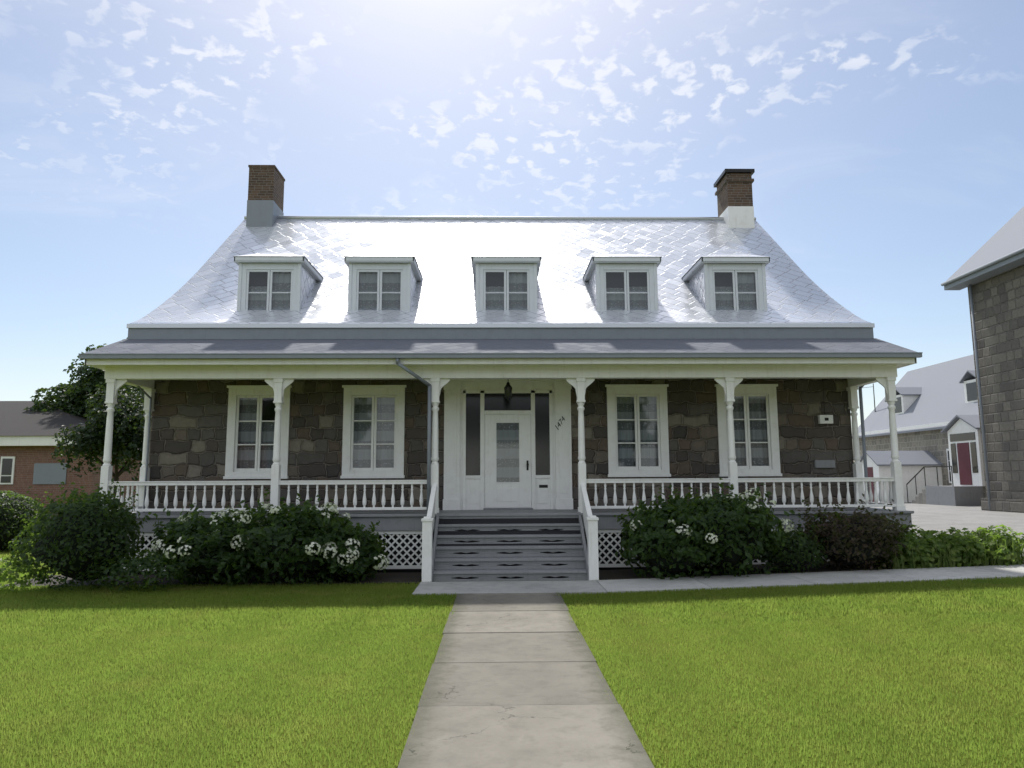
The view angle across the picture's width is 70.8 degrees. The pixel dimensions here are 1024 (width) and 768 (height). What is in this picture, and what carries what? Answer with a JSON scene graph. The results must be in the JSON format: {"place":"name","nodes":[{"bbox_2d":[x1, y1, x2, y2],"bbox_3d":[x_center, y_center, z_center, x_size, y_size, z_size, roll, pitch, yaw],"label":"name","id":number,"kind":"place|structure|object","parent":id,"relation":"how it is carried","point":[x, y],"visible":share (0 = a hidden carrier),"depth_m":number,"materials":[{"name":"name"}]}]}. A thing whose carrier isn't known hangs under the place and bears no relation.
{"place":"outdoors","nodes":[
{"label":"outdoors","id":0,"kind":"place"},
{"bbox_2d":[0,529,1023,767],"bbox_3d":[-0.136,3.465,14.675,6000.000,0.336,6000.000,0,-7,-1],"label":"ground","id":1,"kind":"structure","parent":0,"point":[880,729],"depth_m":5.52,"materials":[{"name":"green plant"}]},
{"bbox_2d":[0,490,43,550],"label":"clipped shrub","id":2,"kind":"object","parent":1,"relation":"on","point":[13,507],"visible":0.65,"depth_m":17.40,"materials":[{"name":"green plant"}]},
{"bbox_2d":[0,401,142,517],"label":"brick building","id":3,"kind":"structure","parent":1,"relation":"on","point":[28,443],"depth_m":31.38,"materials":[{"name":"red brick"}]},
{"bbox_2d":[24,337,143,417],"bbox_3d":[-20.440,2.111,38.975,8.605,9.564,8.869,0,-7,-1],"label":"broadleaf tree","id":4,"kind":"object","parent":1,"relation":"on","point":[73,396],"visible":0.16,"depth_m":35.87,"materials":[{"name":"green plant"}]},
{"bbox_2d":[51,380,151,497],"bbox_3d":[-14.155,2.462,26.206,4.144,5.489,4.132,0,-7,-1],"label":"tree","id":5,"kind":"object","parent":1,"relation":"on","point":[128,431],"visible":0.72,"depth_m":25.23,"materials":[{"name":"green plant"}]},
{"bbox_2d":[145,488,388,586],"bbox_3d":[-4.040,2.545,12.071,4.022,1.615,2.238,0,-7,-1],"label":"hydrangea","id":6,"kind":"object","parent":1,"relation":"on","point":[277,540],"visible":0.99,"depth_m":11.54,"materials":[{"name":"green plant"}]},
{"bbox_2d":[119,531,831,574],"bbox_3d":[-0.122,3.141,13.986,14.880,0.800,1.450,0,-7,-1],"label":"lattice","id":7,"kind":"object","parent":1,"relation":"on","point":[418,544],"visible":0.02,"depth_m":13.25,"materials":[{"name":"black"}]},
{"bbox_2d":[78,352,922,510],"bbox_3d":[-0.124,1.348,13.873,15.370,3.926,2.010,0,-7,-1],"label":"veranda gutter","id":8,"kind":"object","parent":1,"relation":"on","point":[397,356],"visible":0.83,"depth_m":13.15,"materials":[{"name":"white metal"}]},
{"bbox_2d":[148,378,854,511],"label":"house stone walls","id":9,"kind":"structure","parent":1,"relation":"on","point":[188,436],"depth_m":14.96,"materials":[{"name":"brown stone"}]},
{"bbox_2d":[130,219,869,323],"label":"house roof","id":10,"kind":"structure","parent":9,"relation":"on","point":[442,251],"depth_m":17.64,"materials":[{"name":"silver metal"}]},
{"bbox_2d":[233,245,767,306],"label":"dormer roofs","id":11,"kind":"structure","parent":10,"relation":"on","point":[695,281],"depth_m":16.07,"materials":[{"name":"silver metal"}]},
{"bbox_2d":[234,256,769,310],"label":"dormer trim","id":12,"kind":"structure","parent":11,"relation":"attached to","point":[530,266],"depth_m":15.67,"materials":[{"name":"white wood"}]},
{"bbox_2d":[248,270,755,308],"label":"dormer windows","id":13,"kind":"structure","parent":11,"relation":"in","point":[391,281],"depth_m":15.85,"materials":[{"name":"grey glass"}]},
{"bbox_2d":[127,216,874,339],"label":"roof trim","id":14,"kind":"structure","parent":10,"relation":"attached to","point":[528,331],"depth_m":14.65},
{"bbox_2d":[246,165,754,227],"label":"chimneys","id":15,"kind":"object","parent":9,"relation":"on","point":[733,194],"visible":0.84,"depth_m":20.24,"materials":[{"name":"brick"}]},
{"bbox_2d":[223,384,781,478],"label":"window frames","id":16,"kind":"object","parent":9,"relation":"attached to","point":[397,393],"depth_m":14.98,"materials":[{"name":"white wood"}]},
{"bbox_2d":[237,396,768,469],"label":"window panes","id":17,"kind":"structure","parent":16,"relation":"in","point":[385,432],"depth_m":15.27,"materials":[{"name":"grey glass"}]},
{"bbox_2d":[443,379,572,509],"bbox_3d":[-0.086,1.218,14.899,2.700,2.730,0.140,0,-7,-1],"label":"front door surround","id":18,"kind":"object","parent":9,"relation":"attached to","point":[486,490],"visible":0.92,"depth_m":14.88,"materials":[{"name":"white paint"}]},
{"bbox_2d":[466,393,549,481],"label":"door glass panes","id":19,"kind":"structure","parent":18,"relation":"attached to","point":[507,446],"depth_m":14.95,"materials":[{"name":"grey"}]},
{"bbox_2d":[814,378,834,467],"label":"wall fixtures","id":20,"kind":"object","parent":9,"relation":"attached to","point":[825,419],"depth_m":15.03,"materials":[{"name":"white paint"}]},
{"bbox_2d":[421,483,598,581],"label":"front steps","id":21,"kind":"structure","parent":1,"relation":"on","point":[504,548],"depth_m":12.37,"materials":[{"name":"grey paint"}]},
{"bbox_2d":[2,561,1023,587],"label":"planting beds","id":22,"kind":"object","parent":1,"relation":"on","point":[405,577],"visible":0.25,"depth_m":12.19,"materials":[{"name":"soil"}]},
{"bbox_2d":[0,478,187,591],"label":"round shrub","id":23,"kind":"object","parent":22,"relation":"on","point":[87,538],"visible":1,"depth_m":11.04,"materials":[{"name":"green plant"}]},
{"bbox_2d":[614,478,794,579],"bbox_3d":[3.192,2.439,12.228,2.930,1.677,2.141,0,-7,-1],"label":"hydrangea","id":24,"kind":"object","parent":22,"relation":"on","point":[681,536],"visible":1,"depth_m":11.68,"materials":[{"name":"green plant"}]},
{"bbox_2d":[757,513,832,572],"bbox_3d":[4.656,2.695,12.205,1.248,0.997,1.324,3,-8,-25],"label":"shrub","id":25,"kind":"object","parent":22,"relation":"on","point":[795,551],"visible":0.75,"depth_m":11.84,"materials":[{"name":"green plant"}]},
{"bbox_2d":[792,493,912,570],"bbox_3d":[5.746,2.510,12.243,2.123,1.302,1.807,0,-7,-1],"label":"purple shrub","id":26,"kind":"object","parent":22,"relation":"on","point":[866,540],"visible":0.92,"depth_m":11.90,"materials":[{"name":"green plant"}]},
{"bbox_2d":[874,524,1023,568],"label":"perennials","id":27,"kind":"object","parent":22,"relation":"on","point":[978,547],"visible":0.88,"depth_m":12.02,"materials":[{"name":"green plant"}]},
{"bbox_2d":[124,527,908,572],"bbox_3d":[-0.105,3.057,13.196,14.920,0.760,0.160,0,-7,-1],"label":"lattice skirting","id":28,"kind":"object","parent":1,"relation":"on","point":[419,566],"visible":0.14,"depth_m":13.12,"materials":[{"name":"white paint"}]},
{"bbox_2d":[119,507,913,532],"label":"veranda deck","id":29,"kind":"structure","parent":1,"relation":"on","point":[399,520],"depth_m":13.20,"materials":[{"name":"grey paint"}]},
{"bbox_2d":[107,477,895,511],"bbox_3d":[-0.125,2.128,13.988,14.809,0.548,1.400,0,-7,-1],"label":"veranda railing","id":30,"kind":"object","parent":29,"relation":"on","point":[710,481],"visible":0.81,"depth_m":13.31,"materials":[{"name":"white wood"}]},
{"bbox_2d":[99,377,905,513],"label":"veranda posts","id":31,"kind":"object","parent":29,"relation":"on","point":[279,386],"visible":0.88,"depth_m":13.49,"materials":[{"name":"white wood"}]},
{"bbox_2d":[103,364,897,388],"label":"porch beam","id":32,"kind":"structure","parent":31,"relation":"on","point":[147,376],"depth_m":13.56,"materials":[{"name":"white wood"}]},
{"bbox_2d":[86,338,915,352],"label":"veranda roof","id":33,"kind":"structure","parent":32,"relation":"on","point":[488,345],"depth_m":13.87,"materials":[{"name":"grey metal"}]},
{"bbox_2d":[84,358,916,369],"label":"porch roof fascia","id":34,"kind":"structure","parent":33,"relation":"attached to","point":[101,363],"depth_m":13.22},
{"bbox_2d":[504,379,511,401],"bbox_3d":[-0.077,0.067,14.314,0.170,0.580,0.147,0,-7,-1],"label":"porch lantern","id":35,"kind":"object","parent":32,"relation":"hanging from","point":[508,391],"visible":0.97,"depth_m":14.26,"materials":[{"name":"black metal"}]},
{"bbox_2d":[398,593,654,767],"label":"walkway","id":36,"kind":"structure","parent":1,"relation":"on","point":[514,680],"depth_m":5.51,"materials":[{"name":"concrete"}]},
{"bbox_2d":[858,354,985,505],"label":"house","id":37,"kind":"structure","parent":1,"relation":"on","point":[938,408],"depth_m":39.10,"materials":[{"name":"stone"}]},
{"bbox_2d":[894,382,977,484],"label":"house windows","id":38,"kind":"structure","parent":37,"relation":"attached to","point":[964,463],"depth_m":33.84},
{"bbox_2d":[0,0,1023,442],"label":"sky","id":39,"kind":"structure","parent":0,"point":[883,140],"materials":[{"name":"blue"}]},
{"bbox_2d":[412,564,1023,595],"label":"cross path","id":40,"kind":"structure","parent":0,"point":[752,580],"depth_m":11.14,"materials":[{"name":"concrete"}]},
{"bbox_2d":[870,502,1023,555],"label":"driveway","id":41,"kind":"structure","parent":0,"point":[926,517],"depth_m":22.88,"materials":[{"name":"grey concrete"}]},
{"bbox_2d":[860,451,942,501],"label":"shed","id":42,"kind":"structure","parent":41,"relation":"on","point":[913,463],"depth_m":37.49,"materials":[{"name":"white paint"}]},
{"bbox_2d":[968,264,1023,512],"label":"stone building","id":43,"kind":"structure","parent":0,"point":[998,302],"depth_m":27.14,"materials":[{"name":"grey stone"}]},
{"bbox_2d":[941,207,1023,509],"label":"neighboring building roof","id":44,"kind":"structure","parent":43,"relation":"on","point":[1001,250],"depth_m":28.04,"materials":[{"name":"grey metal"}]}
]}

